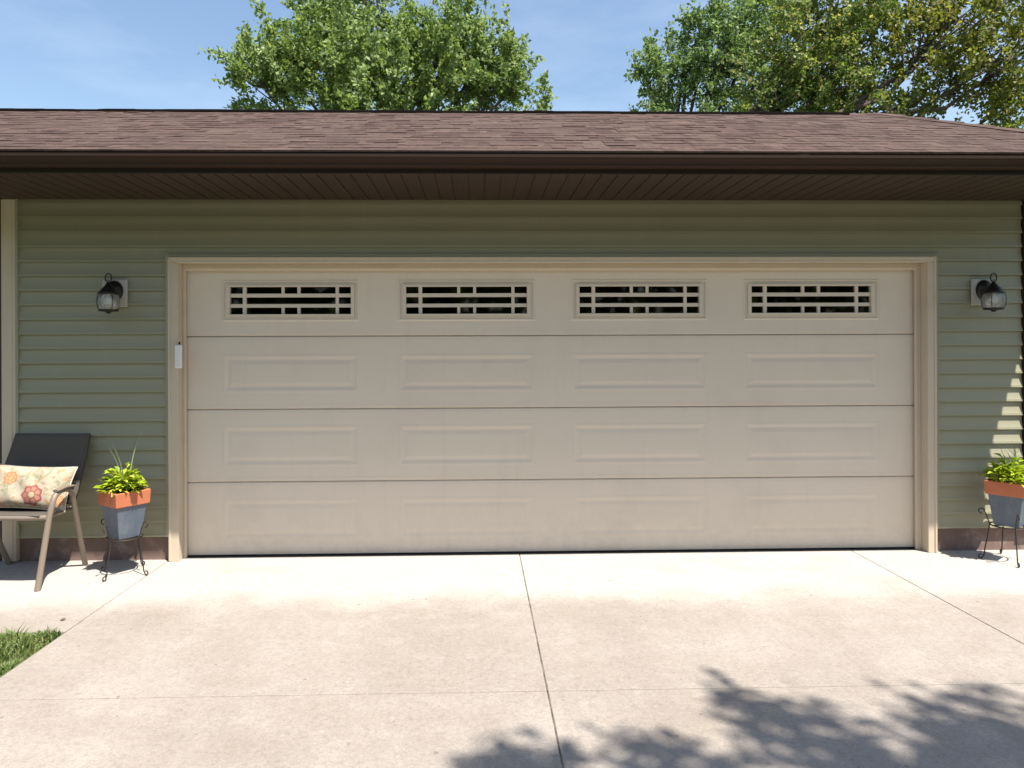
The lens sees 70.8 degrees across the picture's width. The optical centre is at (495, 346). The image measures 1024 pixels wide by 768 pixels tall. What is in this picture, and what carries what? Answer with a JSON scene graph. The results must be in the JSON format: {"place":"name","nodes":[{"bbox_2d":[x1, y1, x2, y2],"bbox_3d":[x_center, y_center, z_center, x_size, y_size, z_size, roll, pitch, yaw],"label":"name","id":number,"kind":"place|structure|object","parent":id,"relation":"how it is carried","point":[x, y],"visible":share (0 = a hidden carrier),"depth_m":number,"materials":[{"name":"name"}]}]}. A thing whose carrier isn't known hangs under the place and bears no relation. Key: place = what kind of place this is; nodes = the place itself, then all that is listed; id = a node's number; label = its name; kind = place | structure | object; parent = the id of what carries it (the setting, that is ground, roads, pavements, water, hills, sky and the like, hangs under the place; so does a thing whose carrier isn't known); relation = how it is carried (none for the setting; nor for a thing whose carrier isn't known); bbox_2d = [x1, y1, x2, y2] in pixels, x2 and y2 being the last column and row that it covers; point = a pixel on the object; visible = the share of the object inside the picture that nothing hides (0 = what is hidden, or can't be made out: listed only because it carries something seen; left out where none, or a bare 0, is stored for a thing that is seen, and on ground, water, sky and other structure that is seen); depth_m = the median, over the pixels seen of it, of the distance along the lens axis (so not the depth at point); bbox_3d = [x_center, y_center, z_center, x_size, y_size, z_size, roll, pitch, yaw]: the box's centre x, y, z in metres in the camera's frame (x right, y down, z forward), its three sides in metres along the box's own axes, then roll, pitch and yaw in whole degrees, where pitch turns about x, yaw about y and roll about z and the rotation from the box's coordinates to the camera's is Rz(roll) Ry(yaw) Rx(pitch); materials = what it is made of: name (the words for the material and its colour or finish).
{"place":"outdoors","nodes":[
{"label":"outdoors","id":0,"kind":"place"},
{"bbox_2d":[0,622,62,677],"bbox_3d":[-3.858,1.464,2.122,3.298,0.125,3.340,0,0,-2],"label":"lawn grass","id":1,"kind":"structure","parent":0,"point":[18,642],"depth_m":3.61,"materials":[{"name":"green plant"}]},
{"bbox_2d":[0,560,168,633],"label":"walkway","id":2,"kind":"structure","parent":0,"point":[73,593],"depth_m":4.47,"materials":[{"name":"concrete"}]},
{"bbox_2d":[0,433,90,590],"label":"patio chair","id":3,"kind":"object","parent":2,"relation":"on","point":[50,449],"visible":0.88,"depth_m":4.94,"materials":[{"name":"black fabric"}]},
{"bbox_2d":[0,464,77,511],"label":"throw pillow","id":4,"kind":"object","parent":3,"relation":"on","point":[29,487],"visible":0.91,"depth_m":4.72,"materials":[{"name":"fabric"}]},
{"bbox_2d":[101,516,148,581],"bbox_3d":[-2.473,1.329,4.792,0.270,0.356,0.270,0,0,-30],"label":"plant stand","id":5,"kind":"object","parent":2,"relation":"on","point":[139,547],"visible":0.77,"depth_m":4.75,"materials":[{"name":"metal"}]},
{"bbox_2d":[97,488,150,539],"bbox_3d":[-2.474,1.104,4.792,0.238,0.309,0.238,0,0,34],"label":"flower pot","id":6,"kind":"object","parent":5,"relation":"on","point":[123,513],"visible":0.76,"depth_m":4.72,"materials":[{"name":"blue ceramic"}]},
{"bbox_2d":[93,432,148,496],"bbox_3d":[-2.494,0.768,4.795,0.335,0.432,0.328,0,0,-15],"label":"potted plant","id":7,"kind":"object","parent":6,"relation":"on","point":[126,479],"visible":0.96,"depth_m":4.75,"materials":[{"name":"green plant"}]},
{"bbox_2d":[0,550,1023,767],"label":"driveway","id":8,"kind":"structure","parent":0,"point":[853,659],"depth_m":3.38,"materials":[{"name":"concrete"}]},
{"bbox_2d":[978,508,1023,567],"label":"plant stand","id":9,"kind":"object","parent":8,"relation":"on","point":[1015,529],"visible":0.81,"depth_m":5.03,"materials":[{"name":"metal"}]},
{"bbox_2d":[984,478,1023,527],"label":"flower pot","id":10,"kind":"object","parent":9,"relation":"on","point":[1006,500],"visible":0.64,"depth_m":4.93,"materials":[{"name":"blue ceramic"}]},
{"bbox_2d":[978,446,1023,486],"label":"potted plant","id":11,"kind":"object","parent":10,"relation":"on","point":[1011,472],"visible":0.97,"depth_m":4.96,"materials":[{"name":"green plant"}]},
{"bbox_2d":[0,0,1023,127],"label":"sky","id":12,"kind":"structure","parent":0,"point":[55,54],"materials":[{"name":"blue"}]},
{"bbox_2d":[187,548,915,557],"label":"garage floor","id":13,"kind":"structure","parent":0,"point":[519,553],"depth_m":5.24,"materials":[{"name":"grey concrete"}]},
{"label":"ground","id":14,"kind":"structure","parent":0,"visible":0},
{"bbox_2d":[197,0,558,110],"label":"maple tree","id":15,"kind":"object","parent":14,"relation":"on","point":[345,42],"visible":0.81,"depth_m":17.15,"materials":[{"name":"green plant"}]},
{"bbox_2d":[0,108,1023,561],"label":"house","id":16,"kind":"structure","parent":14,"relation":"on","point":[442,332],"depth_m":5.21,"materials":[{"name":"green plastic"}]},
{"bbox_2d":[96,273,127,313],"bbox_3d":[-2.658,-0.366,4.942,0.181,0.277,0.222,0,0,-2],"label":"wall lantern","id":17,"kind":"object","parent":16,"relation":"attached to","point":[112,293],"depth_m":4.96,"materials":[{"name":"brown metal"}]},
{"bbox_2d":[175,342,181,367],"bbox_3d":[-2.218,0.056,5.034,0.048,0.185,0.030,0,0,-2],"label":"sensor box","id":18,"kind":"object","parent":16,"relation":"attached to","point":[178,355],"visible":1,"depth_m":5.02,"materials":[{"name":"white plastic"}]},
{"bbox_2d":[187,270,914,555],"bbox_3d":[0.439,0.441,5.270,5.334,2.108,0.057,0,0,-2],"label":"garage door","id":19,"kind":"structure","parent":16,"relation":"in","point":[650,420],"depth_m":5.25,"materials":[{"name":"beige paint"}]},
{"bbox_2d":[971,273,1006,311],"bbox_3d":[3.518,-0.386,5.104,0.181,0.277,0.222,0,0,-2],"label":"wall lantern","id":20,"kind":"object","parent":16,"relation":"attached to","point":[984,292],"depth_m":5.12,"materials":[{"name":"brown metal"}]},
{"bbox_2d":[623,0,812,111],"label":"elm tree","id":21,"kind":"object","parent":14,"relation":"on","point":[739,31],"visible":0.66,"depth_m":19.35,"materials":[{"name":"green plant"}]},
{"bbox_2d":[715,0,948,116],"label":"oak tree","id":22,"kind":"object","parent":14,"relation":"on","point":[809,82],"visible":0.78,"depth_m":15.33,"materials":[{"name":"green plant"}]},
{"bbox_2d":[838,0,1023,128],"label":"ash tree","id":23,"kind":"object","parent":14,"relation":"on","point":[1004,91],"visible":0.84,"depth_m":15.21,"materials":[{"name":"green plant"}]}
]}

